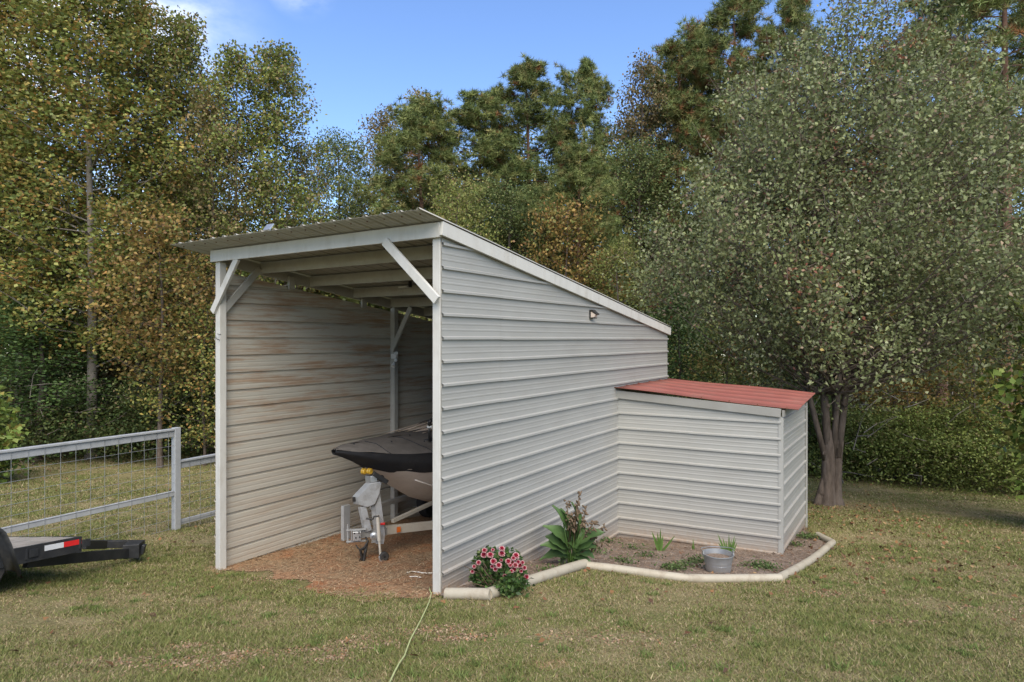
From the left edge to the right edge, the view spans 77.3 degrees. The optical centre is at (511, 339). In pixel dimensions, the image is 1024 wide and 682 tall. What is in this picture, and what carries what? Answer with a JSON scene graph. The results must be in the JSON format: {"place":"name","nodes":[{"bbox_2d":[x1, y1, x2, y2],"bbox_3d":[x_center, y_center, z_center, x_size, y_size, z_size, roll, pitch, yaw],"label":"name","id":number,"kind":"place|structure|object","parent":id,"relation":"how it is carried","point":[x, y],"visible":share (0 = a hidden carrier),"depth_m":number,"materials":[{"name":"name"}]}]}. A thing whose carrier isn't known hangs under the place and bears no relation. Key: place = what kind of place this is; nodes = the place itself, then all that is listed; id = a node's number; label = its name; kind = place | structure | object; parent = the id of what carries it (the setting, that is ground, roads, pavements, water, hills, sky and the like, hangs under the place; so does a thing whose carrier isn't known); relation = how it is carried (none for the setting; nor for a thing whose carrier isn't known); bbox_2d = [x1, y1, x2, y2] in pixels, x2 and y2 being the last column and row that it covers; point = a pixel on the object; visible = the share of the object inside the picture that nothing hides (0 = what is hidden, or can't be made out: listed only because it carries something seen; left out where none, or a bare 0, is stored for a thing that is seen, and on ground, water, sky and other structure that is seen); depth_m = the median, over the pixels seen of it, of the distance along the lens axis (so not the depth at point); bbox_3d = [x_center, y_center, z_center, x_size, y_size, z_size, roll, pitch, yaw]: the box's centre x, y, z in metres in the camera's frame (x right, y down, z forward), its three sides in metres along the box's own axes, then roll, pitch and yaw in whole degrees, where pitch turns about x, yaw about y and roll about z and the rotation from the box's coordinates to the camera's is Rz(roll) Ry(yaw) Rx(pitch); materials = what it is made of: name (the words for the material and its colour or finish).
{"place":"outdoors","nodes":[
{"label":"outdoors","id":0,"kind":"place"},
{"bbox_2d":[203,516,440,601],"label":"dirt floor","id":1,"kind":"structure","parent":0,"point":[373,550],"depth_m":8.23,"materials":[{"name":"brown soil"}]},
{"bbox_2d":[341,504,349,540],"bbox_3d":[-2.483,2.785,9.550,0.060,0.624,0.130,0,0,32],"label":"board stub","id":2,"kind":"object","parent":1,"relation":"on","point":[345,515],"visible":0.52,"depth_m":9.51,"materials":[{"name":"grey wood"}]},
{"bbox_2d":[346,468,432,560],"bbox_3d":[-1.111,2.448,10.426,4.254,1.477,2.356,0,0,-41],"label":"boat trailer","id":3,"kind":"object","parent":1,"relation":"on","point":[366,494],"visible":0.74,"depth_m":8.52,"materials":[{"name":"grey metal"}]},
{"bbox_2d":[331,418,432,501],"bbox_3d":[-0.940,1.879,10.300,2.080,1.541,5.050,0,0,32],"label":"motor boat","id":4,"kind":"object","parent":3,"relation":"on","point":[401,460],"visible":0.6,"depth_m":8.71,"materials":[{"name":"fabric"}]},
{"bbox_2d":[408,571,432,577],"bbox_3d":[-1.099,2.683,7.310,0.414,0.105,0.269,0,0,36],"label":"rope","id":5,"kind":"object","parent":1,"relation":"on","point":[420,572],"visible":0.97,"depth_m":7.33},
{"bbox_2d":[0,359,1023,681],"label":"ground","id":6,"kind":"structure","parent":0,"point":[6,617],"depth_m":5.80,"materials":[{"name":"green plant"}]},
{"bbox_2d":[0,380,31,482],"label":"leafy tree","id":7,"kind":"object","parent":6,"relation":"on","point":[11,435],"visible":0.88,"depth_m":16.87,"materials":[{"name":"green plant"}]},
{"bbox_2d":[0,4,74,339],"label":"autumn tree","id":8,"kind":"object","parent":6,"relation":"on","point":[10,79],"visible":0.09,"depth_m":22.20,"materials":[{"name":"green plant"}]},
{"bbox_2d":[0,0,119,447],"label":"autumn tree","id":9,"kind":"object","parent":6,"relation":"on","point":[9,35],"visible":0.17,"depth_m":22.09,"materials":[{"name":"green plant"}]},
{"bbox_2d":[0,528,146,579],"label":"utility trailer","id":10,"kind":"object","parent":6,"relation":"on","point":[30,551],"visible":1,"depth_m":7.20,"materials":[{"name":"black paint"}]},
{"bbox_2d":[0,291,171,470],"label":"evergreen tree","id":11,"kind":"object","parent":6,"relation":"on","point":[41,390],"visible":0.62,"depth_m":20.83,"materials":[{"name":"green plant"}]},
{"bbox_2d":[0,427,180,539],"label":"wire fence","id":12,"kind":"object","parent":6,"relation":"on","point":[174,434],"visible":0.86,"depth_m":10.01,"materials":[{"name":"grey metal"}]},
{"bbox_2d":[0,0,209,459],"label":"autumn tree","id":13,"kind":"object","parent":6,"relation":"on","point":[83,45],"visible":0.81,"depth_m":20.68,"materials":[{"name":"green plant"}]},
{"bbox_2d":[43,0,213,449],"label":"autumn tree","id":14,"kind":"object","parent":6,"relation":"on","point":[148,13],"visible":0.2,"depth_m":23.13,"materials":[{"name":"green plant"}]},
{"bbox_2d":[61,195,227,467],"bbox_3d":[-10.838,-0.077,19.271,4.705,8.569,4.814,0,0,-29],"label":"autumn tree","id":15,"kind":"object","parent":6,"relation":"on","point":[153,229],"visible":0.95,"depth_m":18.97,"materials":[{"name":"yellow plant"}]},
{"bbox_2d":[100,27,209,380],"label":"autumn tree","id":16,"kind":"object","parent":6,"relation":"on","point":[167,162],"depth_m":26.94,"materials":[{"name":"green plant"}]},
{"bbox_2d":[118,292,214,465],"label":"autumn tree","id":17,"kind":"object","parent":6,"relation":"on","point":[200,406],"visible":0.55,"depth_m":19.42,"materials":[{"name":"plant"}]},
{"bbox_2d":[95,5,267,445],"bbox_3d":[-12.783,-4.097,24.693,6.310,17.107,5.572,0,0,-23],"label":"autumn tree","id":18,"kind":"object","parent":6,"relation":"on","point":[180,27],"visible":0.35,"depth_m":23.88,"materials":[{"name":"green plant"}]},
{"bbox_2d":[181,454,214,525],"bbox_3d":[-4.862,2.901,12.428,0.110,1.702,3.395,0,0,29],"label":"wire fence","id":19,"kind":"object","parent":6,"relation":"on","point":[198,460],"visible":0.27,"depth_m":11.22,"materials":[{"name":"grey metal"}]},
{"bbox_2d":[149,84,273,452],"bbox_3d":[-10.606,-2.370,22.887,4.165,13.414,3.911,0,0,33],"label":"autumn tree","id":20,"kind":"object","parent":6,"relation":"on","point":[204,120],"visible":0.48,"depth_m":22.65,"materials":[{"name":"green plant"}]},
{"bbox_2d":[155,39,307,332],"bbox_3d":[-10.476,-3.310,23.849,5.572,15.425,6.310,0,0,-19],"label":"autumn tree","id":21,"kind":"object","parent":6,"relation":"on","point":[232,66],"visible":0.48,"depth_m":23.40,"materials":[{"name":"green plant"}]},
{"bbox_2d":[190,38,358,292],"bbox_3d":[-9.007,-3.595,24.836,6.310,16.076,5.572,0,0,-32],"label":"autumn tree","id":22,"kind":"object","parent":6,"relation":"on","point":[280,71],"visible":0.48,"depth_m":24.43,"materials":[{"name":"green plant"}]},
{"bbox_2d":[241,133,333,294],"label":"autumn tree","id":23,"kind":"object","parent":6,"relation":"on","point":[301,171],"visible":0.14,"depth_m":26.86,"materials":[{"name":"green plant"}]},
{"bbox_2d":[282,125,399,303],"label":"oak tree","id":24,"kind":"object","parent":6,"relation":"on","point":[349,202],"visible":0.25,"depth_m":30.71,"materials":[{"name":"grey plant"}]},
{"bbox_2d":[334,103,428,307],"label":"autumn tree","id":25,"kind":"object","parent":6,"relation":"on","point":[384,123],"visible":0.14,"depth_m":34.66,"materials":[{"name":"green plant"}]},
{"bbox_2d":[0,336,815,463],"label":"undergrowth","id":26,"kind":"object","parent":6,"relation":"on","point":[135,425],"visible":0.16,"depth_m":20.83,"materials":[{"name":"green plant"}]},
{"bbox_2d":[390,586,431,681],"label":"power cord","id":27,"kind":"object","parent":6,"relation":"on","point":[402,658],"visible":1,"depth_m":4.53,"materials":[{"name":"green plastic"}]},
{"bbox_2d":[325,89,508,319],"bbox_3d":[-3.552,-3.518,29.293,9.765,16.029,8.044,0,0,14],"label":"pine tree","id":28,"kind":"object","parent":6,"relation":"on","point":[414,115],"visible":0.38,"depth_m":28.60,"materials":[{"name":"green plant"}]},
{"bbox_2d":[172,207,670,593],"bbox_3d":[-0.664,1.171,9.940,4.105,4.770,7.090,0,0,32],"label":"boat shed","id":29,"kind":"object","parent":6,"relation":"on","point":[510,371],"visible":0.89,"depth_m":8.43,"materials":[{"name":"paint"}]},
{"bbox_2d":[263,223,273,230],"bbox_3d":[-2.691,-1.234,7.076,0.120,0.092,0.064,0,0,32],"label":"solar panel","id":30,"kind":"object","parent":29,"relation":"on","point":[268,227],"visible":1,"depth_m":7.06,"materials":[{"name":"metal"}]},
{"bbox_2d":[391,352,397,367],"bbox_3d":[-1.971,0.345,10.740,0.120,0.282,0.231,0,0,-10],"label":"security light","id":31,"kind":"object","parent":29,"relation":"attached to","point":[394,356],"visible":1,"depth_m":10.73,"materials":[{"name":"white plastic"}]},
{"bbox_2d":[398,281,411,287],"bbox_3d":[-1.549,-0.807,9.276,0.185,0.120,0.100,0,0,32],"label":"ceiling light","id":32,"kind":"object","parent":29,"relation":"attached to","point":[409,284],"visible":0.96,"depth_m":9.24,"materials":[{"name":"black plastic"}]},
{"bbox_2d":[589,310,598,318],"bbox_3d":[1.156,-0.355,8.978,0.117,0.124,0.090,0,0,32],"label":"wall light","id":33,"kind":"object","parent":29,"relation":"attached to","point":[593,314],"visible":1,"depth_m":8.96,"materials":[{"name":"metal"}]},
{"bbox_2d":[392,86,463,315],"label":"autumn tree","id":34,"kind":"object","parent":6,"relation":"on","point":[417,94],"visible":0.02,"depth_m":36.66,"materials":[{"name":"green plant"}]},
{"bbox_2d":[401,162,509,321],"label":"autumn tree","id":35,"kind":"object","parent":6,"relation":"on","point":[457,209],"visible":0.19,"depth_m":22.88,"materials":[{"name":"green plant"}]},
{"bbox_2d":[444,587,490,599],"bbox_3d":[-0.406,2.358,5.925,0.458,0.159,0.110,0,0,19],"label":"edging pipe","id":36,"kind":"object","parent":6,"relation":"on","point":[465,593],"visible":0.9,"depth_m":5.88,"materials":[{"name":"concrete"}]},
{"bbox_2d":[402,87,583,268],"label":"pine tree","id":37,"kind":"object","parent":6,"relation":"on","point":[486,103],"visible":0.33,"depth_m":30.94,"materials":[{"name":"green plant"}]},
{"bbox_2d":[0,33,1023,438],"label":"woodland","id":38,"kind":"object","parent":6,"relation":"on","point":[120,367],"visible":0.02,"depth_m":29.36,"materials":[{"name":"green plant"}]},
{"bbox_2d":[0,359,1023,493],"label":"brushwood","id":39,"kind":"object","parent":6,"relation":"on","point":[857,436],"visible":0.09,"depth_m":17.76,"materials":[{"name":"green plant"}]},
{"bbox_2d":[10,505,1023,676],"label":"pine straw","id":40,"kind":"object","parent":6,"relation":"on","point":[344,654],"visible":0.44,"depth_m":6.71,"materials":[{"name":"brown plant"}]},
{"bbox_2d":[10,464,1023,672],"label":"fallen leaves","id":41,"kind":"object","parent":6,"relation":"on","point":[725,669],"visible":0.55,"depth_m":8.65,"materials":[{"name":"brown plant"}]},
{"bbox_2d":[460,176,588,279],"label":"oak tree","id":42,"kind":"object","parent":6,"relation":"on","point":[508,208],"visible":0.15,"depth_m":26.56,"materials":[{"name":"green plant"}]},
{"bbox_2d":[440,52,622,276],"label":"pine tree","id":43,"kind":"object","parent":6,"relation":"on","point":[527,73],"visible":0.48,"depth_m":32.19,"materials":[{"name":"green plant"}]},
{"bbox_2d":[488,559,587,598],"bbox_3d":[0.309,2.447,6.592,0.110,0.341,1.813,0,0,36],"label":"edging pipe","id":44,"kind":"object","parent":6,"relation":"on","point":[558,571],"visible":0.73,"depth_m":6.68,"materials":[{"name":"concrete"}]},
{"bbox_2d":[504,188,632,302],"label":"autumn tree","id":45,"kind":"object","parent":6,"relation":"on","point":[569,269],"visible":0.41,"depth_m":23.52,"materials":[{"name":"green plant"}]},
{"bbox_2d":[508,138,642,302],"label":"pine tree","id":46,"kind":"object","parent":6,"relation":"on","point":[578,161],"visible":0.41,"depth_m":24.90,"materials":[{"name":"green plant"}]},
{"bbox_2d":[513,55,648,288],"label":"pine tree","id":47,"kind":"object","parent":6,"relation":"on","point":[591,91],"visible":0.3,"depth_m":32.86,"materials":[{"name":"green plant"}]},
{"bbox_2d":[578,235,677,371],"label":"autumn tree","id":48,"kind":"object","parent":6,"relation":"on","point":[609,261],"visible":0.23,"depth_m":21.90,"materials":[{"name":"green plant"}]},
{"bbox_2d":[440,527,825,595],"bbox_3d":[2.126,2.750,8.341,2.784,0.765,7.104,0,0,37],"label":"flower bed","id":49,"kind":"object","parent":6,"relation":"on","point":[738,560],"visible":0.45,"depth_m":8.46,"materials":[{"name":"brown soil"}]},
{"bbox_2d":[465,545,534,598],"bbox_3d":[-0.253,2.254,6.285,0.598,0.617,1.232,0,0,-44],"label":"flowering bush","id":50,"kind":"object","parent":49,"relation":"on","point":[503,571],"visible":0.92,"depth_m":6.08,"materials":[{"name":"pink plant"}]},
{"bbox_2d":[539,491,608,563],"bbox_3d":[0.724,2.202,7.343,0.810,0.917,0.259,0,0,0],"label":"canna plant","id":51,"kind":"object","parent":49,"relation":"on","point":[577,538],"visible":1,"depth_m":7.37,"materials":[{"name":"green plant"}]},
{"bbox_2d":[652,528,673,550],"bbox_3d":[2.083,2.770,8.811,0.325,0.366,0.059,0,0,-12],"label":"iris plant","id":52,"kind":"object","parent":49,"relation":"on","point":[659,544],"visible":0.92,"depth_m":8.81,"materials":[{"name":"green plant"}]},
{"bbox_2d":[531,531,819,573],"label":"weeds","id":53,"kind":"object","parent":49,"relation":"on","point":[672,566],"visible":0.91,"depth_m":7.90,"materials":[{"name":"green plant"}]},
{"bbox_2d":[701,546,733,573],"bbox_3d":[2.438,2.612,7.578,0.387,0.266,0.377,0,0,0],"label":"bucket","id":54,"kind":"object","parent":49,"relation":"on","point":[718,560],"visible":0.95,"depth_m":7.49,"materials":[{"name":"metal"}]},
{"bbox_2d":[717,533,736,551],"bbox_3d":[2.880,2.764,8.528,0.257,0.371,0.090,0,0,0],"label":"iris plant","id":55,"kind":"object","parent":49,"relation":"on","point":[730,545],"visible":0.51,"depth_m":8.54,"materials":[{"name":"green plant"}]},
{"bbox_2d":[585,561,690,581],"bbox_3d":[1.389,2.602,7.156,1.170,0.143,0.098,0,0,14],"label":"edging pipe","id":56,"kind":"object","parent":6,"relation":"on","point":[652,573],"visible":0.7,"depth_m":7.11,"materials":[{"name":"plastic"}]},
{"bbox_2d":[589,48,693,313],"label":"autumn tree","id":57,"kind":"object","parent":6,"relation":"on","point":[633,118],"visible":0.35,"depth_m":30.58,"materials":[{"name":"green plant"}]},
{"bbox_2d":[570,132,717,377],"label":"oak tree","id":58,"kind":"object","parent":6,"relation":"on","point":[628,185],"visible":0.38,"depth_m":28.35,"materials":[{"name":"green plant"}]},
{"bbox_2d":[593,34,761,370],"bbox_3d":[8.002,-5.345,31.729,9.158,20.005,8.237,0,0,27],"label":"pine tree","id":59,"kind":"object","parent":6,"relation":"on","point":[671,49],"visible":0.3,"depth_m":30.81,"materials":[{"name":"green plant"}]},
{"bbox_2d":[648,282,736,402],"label":"evergreen tree","id":60,"kind":"object","parent":6,"relation":"on","point":[678,356],"visible":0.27,"depth_m":20.72,"materials":[{"name":"green plant"}]},
{"bbox_2d":[623,15,764,368],"bbox_3d":[9.322,-5.989,32.583,8.394,21.585,10.190,0,0,15],"label":"pine tree","id":61,"kind":"object","parent":6,"relation":"on","point":[697,30],"visible":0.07,"depth_m":32.00,"materials":[{"name":"green plant"}]},
{"bbox_2d":[614,378,814,553],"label":"storage shed","id":62,"kind":"structure","parent":6,"relation":"on","point":[698,472],"depth_m":9.40,"materials":[{"name":"paint"}]},
{"bbox_2d":[668,312,785,405],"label":"autumn tree","id":63,"kind":"object","parent":6,"relation":"on","point":[715,371],"visible":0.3,"depth_m":18.95,"materials":[{"name":"green plant"}]},
{"bbox_2d":[689,574,782,582],"bbox_3d":[2.469,2.646,7.092,1.086,0.147,0.098,0,0,-8],"label":"edging pipe","id":64,"kind":"object","parent":6,"relation":"on","point":[711,578],"visible":0.74,"depth_m":7.05,"materials":[{"name":"concrete"}]},
{"bbox_2d":[654,0,851,381],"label":"pine tree","id":65,"kind":"object","parent":6,"relation":"on","point":[721,15],"visible":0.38,"depth_m":29.01,"materials":[{"name":"green plant"}]},
{"bbox_2d":[724,0,864,378],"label":"pine tree","id":66,"kind":"object","parent":6,"relation":"on","point":[789,12],"visible":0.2,"depth_m":29.61,"materials":[{"name":"green plant"}]},
{"bbox_2d":[778,539,835,580],"bbox_3d":[3.888,2.854,8.365,0.098,0.453,3.025,0,0,37],"label":"edging pipe","id":67,"kind":"object","parent":6,"relation":"on","point":[813,557],"visible":0.81,"depth_m":8.20,"materials":[{"name":"plastic"}]},
{"bbox_2d":[602,0,1023,505],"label":"pear tree","id":68,"kind":"object","parent":6,"relation":"on","point":[822,307],"visible":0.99,"depth_m":12.49,"materials":[{"name":"green plant"}]},
{"bbox_2d":[778,373,860,471],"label":"evergreen tree","id":69,"kind":"object","parent":6,"relation":"on","point":[810,435],"visible":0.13,"depth_m":19.07,"materials":[{"name":"plant"}]},
{"bbox_2d":[816,532,831,542],"bbox_3d":[4.790,3.048,9.800,0.098,0.138,0.501,0,0,2],"label":"edging pipe","id":70,"kind":"object","parent":6,"relation":"on","point":[823,537],"visible":0.73,"depth_m":9.78,"materials":[{"name":"plastic"}]},
{"bbox_2d":[786,380,1023,498],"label":"thicket","id":71,"kind":"object","parent":6,"relation":"on","point":[889,443],"visible":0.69,"depth_m":17.28,"materials":[{"name":"green plant"}]},
{"bbox_2d":[852,299,962,477],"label":"autumn tree","id":72,"kind":"object","parent":6,"relation":"on","point":[904,397],"visible":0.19,"depth_m":18.70,"materials":[{"name":"green plant"}]},
{"bbox_2d":[819,0,1023,406],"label":"pine tree","id":73,"kind":"object","parent":6,"relation":"on","point":[937,5],"visible":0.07,"depth_m":24.14,"materials":[{"name":"green plant"}]},
{"bbox_2d":[881,266,997,471],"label":"autumn tree","id":74,"kind":"object","parent":6,"relation":"on","point":[960,390],"visible":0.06,"depth_m":19.68,"materials":[{"name":"green plant"}]},
{"bbox_2d":[870,0,1023,478],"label":"pine tree","id":75,"kind":"object","parent":6,"relation":"on","point":[975,7],"visible":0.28,"depth_m":18.81,"materials":[{"name":"green plant"}]},
{"bbox_2d":[914,290,1023,484],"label":"autumn tree","id":76,"kind":"object","parent":6,"relation":"on","point":[980,391],"visible":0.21,"depth_m":17.48,"materials":[{"name":"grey plant"}]},
{"bbox_2d":[976,291,1023,501],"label":"leafy tree","id":77,"kind":"object","parent":6,"relation":"on","point":[1007,386],"visible":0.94,"depth_m":11.50,"materials":[{"name":"green plant"}]},
{"bbox_2d":[5,0,1023,355],"label":"sky","id":78,"kind":"structure","parent":0,"point":[360,55],"materials":[{"name":"blue"}]}
]}

